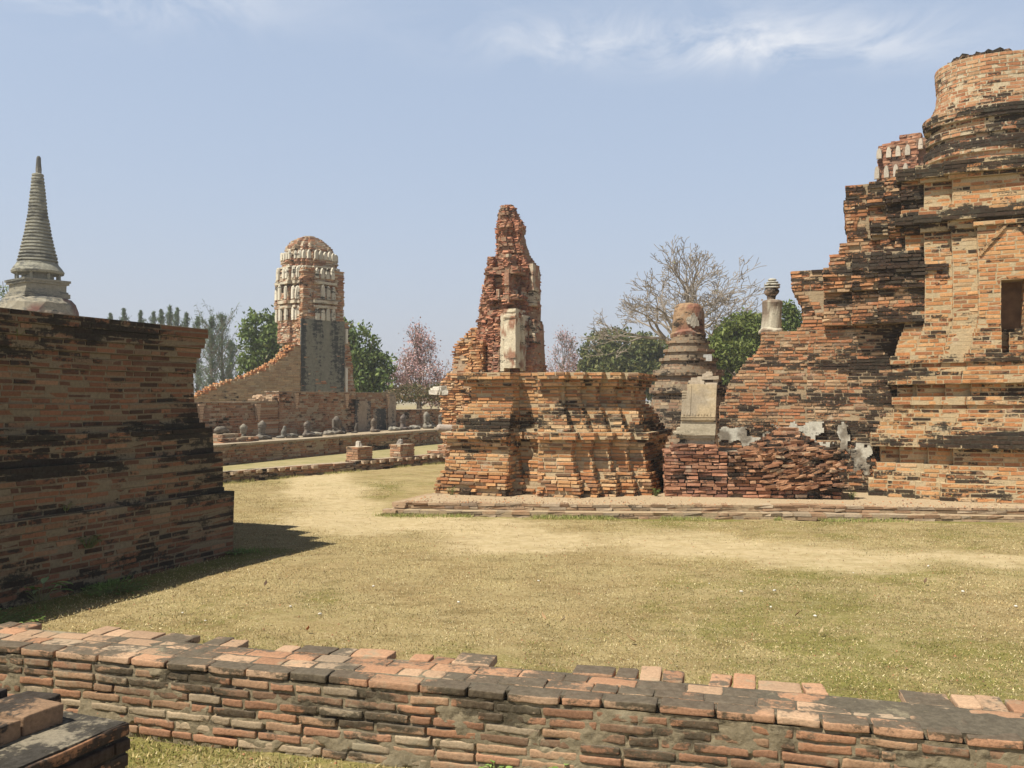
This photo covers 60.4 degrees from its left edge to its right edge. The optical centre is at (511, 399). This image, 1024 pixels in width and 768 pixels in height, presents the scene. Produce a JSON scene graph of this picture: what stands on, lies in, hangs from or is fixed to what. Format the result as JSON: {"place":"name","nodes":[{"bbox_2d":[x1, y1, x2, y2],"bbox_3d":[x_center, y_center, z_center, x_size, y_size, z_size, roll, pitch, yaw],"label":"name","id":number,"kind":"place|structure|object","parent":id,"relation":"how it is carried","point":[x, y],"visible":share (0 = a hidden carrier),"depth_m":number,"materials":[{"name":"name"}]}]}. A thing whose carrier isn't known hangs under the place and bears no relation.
{"place":"outdoors","nodes":[
{"label":"outdoors","id":0,"kind":"place"},
{"bbox_2d":[194,391,443,436],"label":"gallery wall","id":1,"kind":"structure","parent":0,"point":[291,411],"depth_m":25.28,"materials":[{"name":"brick"}]},
{"bbox_2d":[223,443,442,470],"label":"terrace floor","id":2,"kind":"structure","parent":0,"point":[381,453],"depth_m":21.29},
{"bbox_2d":[213,427,443,464],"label":"gallery terrace","id":3,"kind":"structure","parent":2,"relation":"on","point":[274,448],"depth_m":23.09,"materials":[{"name":"brick"}]},
{"bbox_2d":[213,433,258,442],"bbox_3d":[-6.775,0.907,21.023,0.805,0.222,1.351,0,0,24],"label":"brick heap","id":4,"kind":"object","parent":3,"relation":"on","point":[227,438],"visible":0.7,"depth_m":20.75,"materials":[{"name":"brown brick"}]},
{"bbox_2d":[214,426,228,433],"bbox_3d":[-6.864,0.715,20.810,0.175,0.194,0.530,0,0,17],"label":"seated statue","id":5,"kind":"object","parent":4,"relation":"on","point":[220,429],"visible":0.98,"depth_m":20.67,"materials":[{"name":"stone"}]},
{"bbox_2d":[240,424,247,436],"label":"seated statue","id":6,"kind":"object","parent":3,"relation":"on","point":[243,429],"visible":0.45,"depth_m":21.50,"materials":[{"name":"stone"}]},
{"bbox_2d":[256,420,272,439],"bbox_3d":[-6.280,0.765,22.180,0.309,0.498,0.605,0,0,25],"label":"seated statue","id":7,"kind":"object","parent":3,"relation":"on","point":[262,426],"visible":0.88,"depth_m":22.14,"materials":[{"name":"stone"}]},
{"bbox_2d":[276,426,286,437],"bbox_3d":[-6.005,0.838,22.921,0.138,0.332,0.398,0,0,27],"label":"seated statue","id":8,"kind":"object","parent":3,"relation":"on","point":[283,433],"visible":1,"depth_m":22.97,"materials":[{"name":"stone"}]},
{"bbox_2d":[286,433,298,437],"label":"seated statue","id":9,"kind":"object","parent":3,"relation":"on","point":[291,435],"visible":0.97,"depth_m":23.20,"materials":[{"name":"stone"}]},
{"bbox_2d":[302,421,314,436],"bbox_3d":[-5.552,0.787,23.963,0.281,0.449,0.555,0,0,22],"label":"seated statue","id":10,"kind":"object","parent":3,"relation":"on","point":[307,425],"visible":0.98,"depth_m":23.92,"materials":[{"name":"stone"}]},
{"bbox_2d":[310,432,322,435],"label":"seated statue","id":11,"kind":"object","parent":3,"relation":"on","point":[318,433],"visible":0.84,"depth_m":24.23,"materials":[{"name":"stone"}]},
{"bbox_2d":[323,430,335,434],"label":"seated statue","id":12,"kind":"object","parent":3,"relation":"on","point":[328,432],"visible":0.81,"depth_m":24.73,"materials":[{"name":"stone"}]},
{"bbox_2d":[332,416,347,434],"bbox_3d":[-5.001,0.739,25.308,0.336,0.563,0.670,0,0,25],"label":"seated statue","id":13,"kind":"object","parent":3,"relation":"on","point":[336,422],"visible":0.88,"depth_m":25.24,"materials":[{"name":"stone"}]},
{"bbox_2d":[351,423,357,432],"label":"seated statue","id":14,"kind":"object","parent":3,"relation":"on","point":[356,428],"visible":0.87,"depth_m":26.21,"materials":[{"name":"stone"}]},
{"bbox_2d":[370,418,379,431],"bbox_3d":[-4.238,0.786,27.187,0.280,0.462,0.553,0,0,18],"label":"seated statue","id":15,"kind":"object","parent":3,"relation":"on","point":[373,424],"visible":0.89,"depth_m":27.14,"materials":[{"name":"stone"}]},
{"bbox_2d":[388,426,400,430],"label":"seated statue","id":16,"kind":"object","parent":3,"relation":"on","point":[393,428],"visible":0.89,"depth_m":28.11,"materials":[{"name":"stone"}]},
{"bbox_2d":[400,414,410,429],"bbox_3d":[-3.536,0.745,28.890,0.344,0.560,0.662,0,0,22],"label":"seated statue","id":17,"kind":"object","parent":3,"relation":"on","point":[403,422],"visible":0.82,"depth_m":28.84,"materials":[{"name":"stone"}]},
{"bbox_2d":[409,425,420,429],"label":"seated statue","id":18,"kind":"object","parent":3,"relation":"on","point":[414,427],"visible":0.81,"depth_m":29.40,"materials":[{"name":"stone"}]},
{"bbox_2d":[422,412,435,428],"bbox_3d":[-2.892,0.713,30.453,0.380,0.625,0.748,0,0,16],"label":"seated statue","id":19,"kind":"object","parent":3,"relation":"on","point":[427,420],"visible":0.95,"depth_m":30.34,"materials":[{"name":"stone"}]},
{"bbox_2d":[438,414,442,423],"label":"seated statue","id":20,"kind":"object","parent":3,"relation":"on","point":[440,419],"visible":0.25,"depth_m":31.39,"materials":[{"name":"stone"}]},
{"bbox_2d":[346,446,372,459],"bbox_3d":[-3.657,1.292,21.122,0.444,0.356,0.496,0,0,41],"label":"brick pedestal","id":21,"kind":"object","parent":2,"relation":"on","point":[359,453],"visible":0.94,"depth_m":20.98,"materials":[{"name":"brown brick"}]},
{"bbox_2d":[355,441,361,446],"bbox_3d":[-3.672,1.065,21.103,0.147,0.165,0.128,0,0,43],"label":"stone fragment","id":22,"kind":"object","parent":21,"relation":"on","point":[358,444],"visible":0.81,"depth_m":21.07,"materials":[{"name":"grey stone"}]},
{"bbox_2d":[389,444,414,456],"bbox_3d":[-2.785,1.294,22.289,0.428,0.354,0.503,0,0,42],"label":"brick pedestal","id":23,"kind":"object","parent":2,"relation":"on","point":[402,450],"visible":0.95,"depth_m":22.14,"materials":[{"name":"brown brick"}]},
{"bbox_2d":[427,444,446,457],"bbox_3d":[-1.566,1.375,23.614,1.161,0.358,0.933,0,0,26],"label":"brick stub","id":24,"kind":"object","parent":2,"relation":"on","point":[441,449],"visible":0.2,"depth_m":23.41,"materials":[{"name":"brown brick"}]},
{"bbox_2d":[429,204,547,444],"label":"ruined spire","id":25,"kind":"structure","parent":2,"relation":"on","point":[506,334],"depth_m":23.50,"materials":[{"name":"brick"}]},
{"bbox_2d":[0,401,1023,767],"bbox_3d":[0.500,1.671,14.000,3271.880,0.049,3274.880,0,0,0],"label":"ground","id":26,"kind":"structure","parent":0,"point":[522,539],"depth_m":7.61,"materials":[{"name":"beige plant"}]},
{"bbox_2d":[0,281,8,299],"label":"scrub tree","id":27,"kind":"object","parent":26,"relation":"on","point":[3,294],"visible":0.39,"depth_m":52.01,"materials":[{"name":"green plant"}]},
{"bbox_2d":[0,607,45,623],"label":"creeper","id":28,"kind":"object","parent":26,"relation":"on","point":[15,619],"visible":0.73,"depth_m":6.64,"materials":[{"name":"green plant"}]},
{"bbox_2d":[0,156,78,315],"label":"spired chedi","id":29,"kind":"structure","parent":26,"relation":"on","point":[36,286],"depth_m":39.45,"materials":[{"name":"paint"}]},
{"bbox_2d":[24,576,72,601],"bbox_3d":[-3.867,1.559,7.221,0.466,0.167,0.406,0,0,34],"label":"broadleaf weed","id":30,"kind":"object","parent":26,"relation":"on","point":[44,580],"visible":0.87,"depth_m":7.22,"materials":[{"name":"green plant"}]},
{"bbox_2d":[0,688,129,767],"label":"brick pier","id":31,"kind":"structure","parent":26,"relation":"on","point":[41,730],"depth_m":2.94,"materials":[{"name":"brick"}]},
{"bbox_2d":[80,580,152,595],"bbox_3d":[-3.447,1.641,7.672,0.584,0.043,0.637,0,0,-17],"label":"creeper","id":32,"kind":"object","parent":26,"relation":"on","point":[126,589],"visible":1,"depth_m":7.65,"materials":[{"name":"green plant"}]},
{"bbox_2d":[0,307,233,609],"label":"brick monument","id":33,"kind":"object","parent":26,"relation":"on","point":[103,429],"visible":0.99,"depth_m":8.06,"materials":[{"name":"brown brick"}]},
{"bbox_2d":[77,534,102,548],"bbox_3d":[-3.732,1.244,7.747,0.268,0.115,0.262,0,0,-38],"label":"wall weed","id":34,"kind":"object","parent":33,"relation":"attached to","point":[95,541],"depth_m":7.73,"materials":[{"name":"green plant"}]},
{"bbox_2d":[117,308,131,320],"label":"casuarina","id":35,"kind":"object","parent":26,"relation":"on","point":[124,317],"visible":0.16,"depth_m":74.98,"materials":[{"name":"green plant"}]},
{"bbox_2d":[137,310,144,322],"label":"casuarina","id":36,"kind":"object","parent":26,"relation":"on","point":[139,314],"visible":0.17,"depth_m":75.88,"materials":[{"name":"green plant"}]},
{"bbox_2d":[23,546,264,611],"bbox_3d":[-3.758,1.624,7.524,0.591,0.073,4.998,0,0,22],"label":"grass fringe","id":37,"kind":"object","parent":26,"relation":"on","point":[101,585],"depth_m":7.87,"materials":[{"name":"plant"}]},
{"bbox_2d":[145,311,157,323],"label":"casuarina","id":38,"kind":"object","parent":26,"relation":"on","point":[152,319],"visible":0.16,"depth_m":76.90,"materials":[{"name":"green plant"}]},
{"bbox_2d":[155,309,165,324],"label":"casuarina","id":39,"kind":"object","parent":26,"relation":"on","point":[161,318],"visible":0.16,"depth_m":72.92,"materials":[{"name":"green plant"}]},
{"bbox_2d":[165,304,175,325],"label":"casuarina","id":40,"kind":"object","parent":26,"relation":"on","point":[169,316],"visible":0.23,"depth_m":73.82,"materials":[{"name":"green plant"}]},
{"bbox_2d":[172,307,182,325],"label":"casuarina","id":41,"kind":"object","parent":26,"relation":"on","point":[176,319],"visible":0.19,"depth_m":75.86,"materials":[{"name":"green plant"}]},
{"bbox_2d":[179,312,194,392],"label":"casuarina","id":42,"kind":"object","parent":26,"relation":"on","point":[186,320],"visible":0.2,"depth_m":74.91,"materials":[{"name":"green plant"}]},
{"bbox_2d":[192,316,207,391],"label":"casuarina","id":43,"kind":"object","parent":26,"relation":"on","point":[196,322],"visible":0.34,"depth_m":74.90,"materials":[{"name":"green plant"}]},
{"bbox_2d":[194,303,233,389],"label":"casuarina","id":44,"kind":"object","parent":26,"relation":"on","point":[212,366],"visible":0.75,"depth_m":65.90,"materials":[{"name":"green plant"}]},
{"bbox_2d":[198,299,239,386],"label":"casuarina","id":45,"kind":"object","parent":26,"relation":"on","point":[223,375],"visible":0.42,"depth_m":67.84,"materials":[{"name":"green plant"}]},
{"bbox_2d":[223,339,241,378],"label":"casuarina","id":46,"kind":"object","parent":26,"relation":"on","point":[233,352],"visible":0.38,"depth_m":69.87,"materials":[{"name":"green plant"}]},
{"bbox_2d":[225,548,251,554],"bbox_3d":[-2.973,1.635,9.482,0.332,0.054,0.322,0,0,0],"label":"creeper","id":47,"kind":"object","parent":26,"relation":"on","point":[235,551],"visible":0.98,"depth_m":9.47,"materials":[{"name":"green plant"}]},
{"bbox_2d":[126,733,406,767],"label":"grass fringe","id":48,"kind":"object","parent":26,"relation":"on","point":[261,759],"depth_m":4.07,"materials":[{"name":"green plant"}]},
{"bbox_2d":[194,236,355,401],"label":"prang tower","id":49,"kind":"structure","parent":26,"relation":"on","point":[314,353],"depth_m":33.46,"materials":[{"name":"brick"}]},
{"bbox_2d":[229,305,397,392],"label":"shade tree","id":50,"kind":"object","parent":26,"relation":"on","point":[370,374],"visible":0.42,"depth_m":47.34,"materials":[{"name":"green plant"}]},
{"bbox_2d":[223,461,444,484],"bbox_3d":[-3.660,1.616,20.421,0.812,0.089,11.430,0,0,35],"label":"grass fringe","id":51,"kind":"object","parent":26,"relation":"on","point":[342,471],"depth_m":19.83,"materials":[{"name":"green plant"}]},
{"bbox_2d":[223,454,445,482],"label":"kerb wall","id":52,"kind":"structure","parent":26,"relation":"on","point":[308,469],"depth_m":19.91,"materials":[{"name":"brown brick"}]},
{"bbox_2d":[383,380,443,408],"bbox_3d":[-3.928,0.353,40.048,3.839,2.619,2.821,0,0,0],"label":"hedge tree","id":53,"kind":"object","parent":26,"relation":"on","point":[411,396],"visible":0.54,"depth_m":39.55,"materials":[{"name":"green plant"}]},
{"bbox_2d":[383,317,452,408],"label":"blossom tree","id":54,"kind":"object","parent":26,"relation":"on","point":[404,377],"visible":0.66,"depth_m":49.43,"materials":[{"name":"pink plant"}]},
{"bbox_2d":[444,439,450,458],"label":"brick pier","id":55,"kind":"structure","parent":26,"relation":"on","point":[447,451],"depth_m":16.87,"materials":[{"name":"brown brick"}]},
{"bbox_2d":[436,424,451,432],"bbox_3d":[-1.202,0.546,17.000,0.530,0.163,0.161,0,0,0],"label":"stone fragment","id":56,"kind":"object","parent":55,"relation":"on","point":[440,428],"visible":0.55,"depth_m":16.93,"materials":[{"name":"grey stone"}]},
{"bbox_2d":[478,760,511,767],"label":"clover weed","id":57,"kind":"object","parent":26,"relation":"on","point":[489,765],"visible":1,"depth_m":3.85,"materials":[{"name":"green plant"}]},
{"bbox_2d":[0,622,1023,767],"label":"wall","id":58,"kind":"structure","parent":26,"relation":"on","point":[382,707],"depth_m":3.96,"materials":[{"name":"brick"}]},
{"bbox_2d":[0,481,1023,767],"bbox_3d":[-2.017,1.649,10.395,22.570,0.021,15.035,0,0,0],"label":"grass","id":59,"kind":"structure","parent":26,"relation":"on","point":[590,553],"depth_m":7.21,"materials":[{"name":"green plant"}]},
{"bbox_2d":[5,518,1023,767],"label":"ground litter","id":60,"kind":"object","parent":26,"relation":"on","point":[593,606],"visible":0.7,"depth_m":7.25,"materials":[{"name":"beige plant"}]},
{"bbox_2d":[545,325,581,371],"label":"blossom tree","id":61,"kind":"object","parent":26,"relation":"on","point":[562,366],"visible":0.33,"depth_m":61.82,"materials":[{"name":"pink plant"}]},
{"bbox_2d":[576,325,668,402],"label":"bushy tree","id":62,"kind":"object","parent":26,"relation":"on","point":[642,355],"visible":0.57,"depth_m":58.99,"materials":[{"name":"green plant"}]},
{"bbox_2d":[371,512,925,522],"bbox_3d":[3.051,1.626,12.176,10.214,0.067,0.536,0,0,5],"label":"grass fringe","id":63,"kind":"object","parent":26,"relation":"on","point":[609,517],"depth_m":12.30,"materials":[{"name":"green plant"}]},
{"bbox_2d":[579,235,766,356],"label":"bare tree","id":64,"kind":"object","parent":26,"relation":"on","point":[690,289],"visible":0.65,"depth_m":45.30,"materials":[{"name":"grey plant"}]},
{"bbox_2d":[381,490,1023,522],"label":"platform","id":65,"kind":"structure","parent":26,"relation":"on","point":[765,508],"depth_m":12.59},
{"bbox_2d":[434,372,672,497],"bbox_3d":[0.915,0.530,15.113,3.472,1.959,3.582,0,0,23],"label":"redented pedestal","id":66,"kind":"object","parent":65,"relation":"on","point":[571,434],"visible":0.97,"depth_m":14.01,"materials":[{"name":"brick"}]},
{"bbox_2d":[651,488,660,495],"bbox_3d":[2.243,1.434,13.667,0.168,0.139,0.179,0,0,31],"label":"ledge weed","id":67,"kind":"object","parent":65,"relation":"on","point":[655,492],"visible":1,"depth_m":13.66,"materials":[{"name":"green plant"}]},
{"bbox_2d":[649,303,727,447],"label":"bell chedi","id":68,"kind":"structure","parent":65,"relation":"on","point":[688,352],"depth_m":18.53,"materials":[{"name":"brick"}]},
{"bbox_2d":[407,495,1022,507],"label":"brick crumbs","id":69,"kind":"object","parent":65,"relation":"on","point":[693,503],"visible":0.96,"depth_m":12.84,"materials":[{"name":"red brick"}]},
{"bbox_2d":[662,427,849,498],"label":"brick plinth","id":70,"kind":"structure","parent":65,"relation":"on","point":[784,462],"depth_m":13.46,"materials":[{"name":"brown brick"}]},
{"bbox_2d":[673,372,718,443],"bbox_3d":[2.919,0.119,13.930,0.702,1.142,0.572,0,0,14],"label":"stele","id":71,"kind":"object","parent":70,"relation":"on","point":[698,413],"visible":1,"depth_m":13.70,"materials":[{"name":"stone"}]},
{"bbox_2d":[717,177,949,492],"bbox_3d":[5.842,-1.052,16.074,3.643,5.106,3.618,0,0,23],"label":"ruined brick mass","id":72,"kind":"object","parent":65,"relation":"on","point":[820,376],"visible":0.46,"depth_m":14.58,"materials":[{"name":"brick"}]},
{"bbox_2d":[758,278,783,334],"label":"chedi","id":73,"kind":"structure","parent":72,"relation":"on","point":[771,313],"depth_m":15.41,"materials":[{"name":"paint"}]},
{"bbox_2d":[845,490,858,499],"bbox_3d":[5.114,1.435,13.261,0.172,0.137,0.193,0,0,0],"label":"ledge weed","id":74,"kind":"object","parent":65,"relation":"on","point":[852,497],"visible":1,"depth_m":13.25,"materials":[{"name":"green plant"}]},
{"bbox_2d":[868,47,1023,503],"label":"brick chedi","id":75,"kind":"structure","parent":65,"relation":"on","point":[952,424],"depth_m":13.55,"materials":[{"name":"brick"}]},
{"bbox_2d":[1001,282,1020,328],"bbox_3d":[7.660,-1.241,13.587,0.413,1.182,0.089,0,0,22],"label":"door panel","id":76,"kind":"structure","parent":75,"relation":"in","point":[1010,292],"depth_m":13.53,"materials":[{"name":"paint"}]},
{"bbox_2d":[708,307,761,384],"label":"bushy tree","id":77,"kind":"object","parent":26,"relation":"on","point":[733,345],"visible":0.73,"depth_m":41.34,"materials":[{"name":"green plant"}]},
{"bbox_2d":[782,298,802,330],"bbox_3d":[11.342,-1.239,35.983,1.704,5.780,1.184,0,0,0],"label":"sparse tree","id":78,"kind":"object","parent":26,"relation":"on","point":[792,319],"visible":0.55,"depth_m":35.78,"materials":[{"name":"green plant"}]},
{"bbox_2d":[0,0,1023,400],"label":"sky","id":79,"kind":"structure","parent":0,"point":[182,146],"materials":[{"name":"blue"}]},
{"bbox_2d":[874,133,926,180],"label":"distant prang","id":80,"kind":"structure","parent":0,"point":[906,151],"depth_m":27.20,"materials":[{"name":"brick"}]}
]}

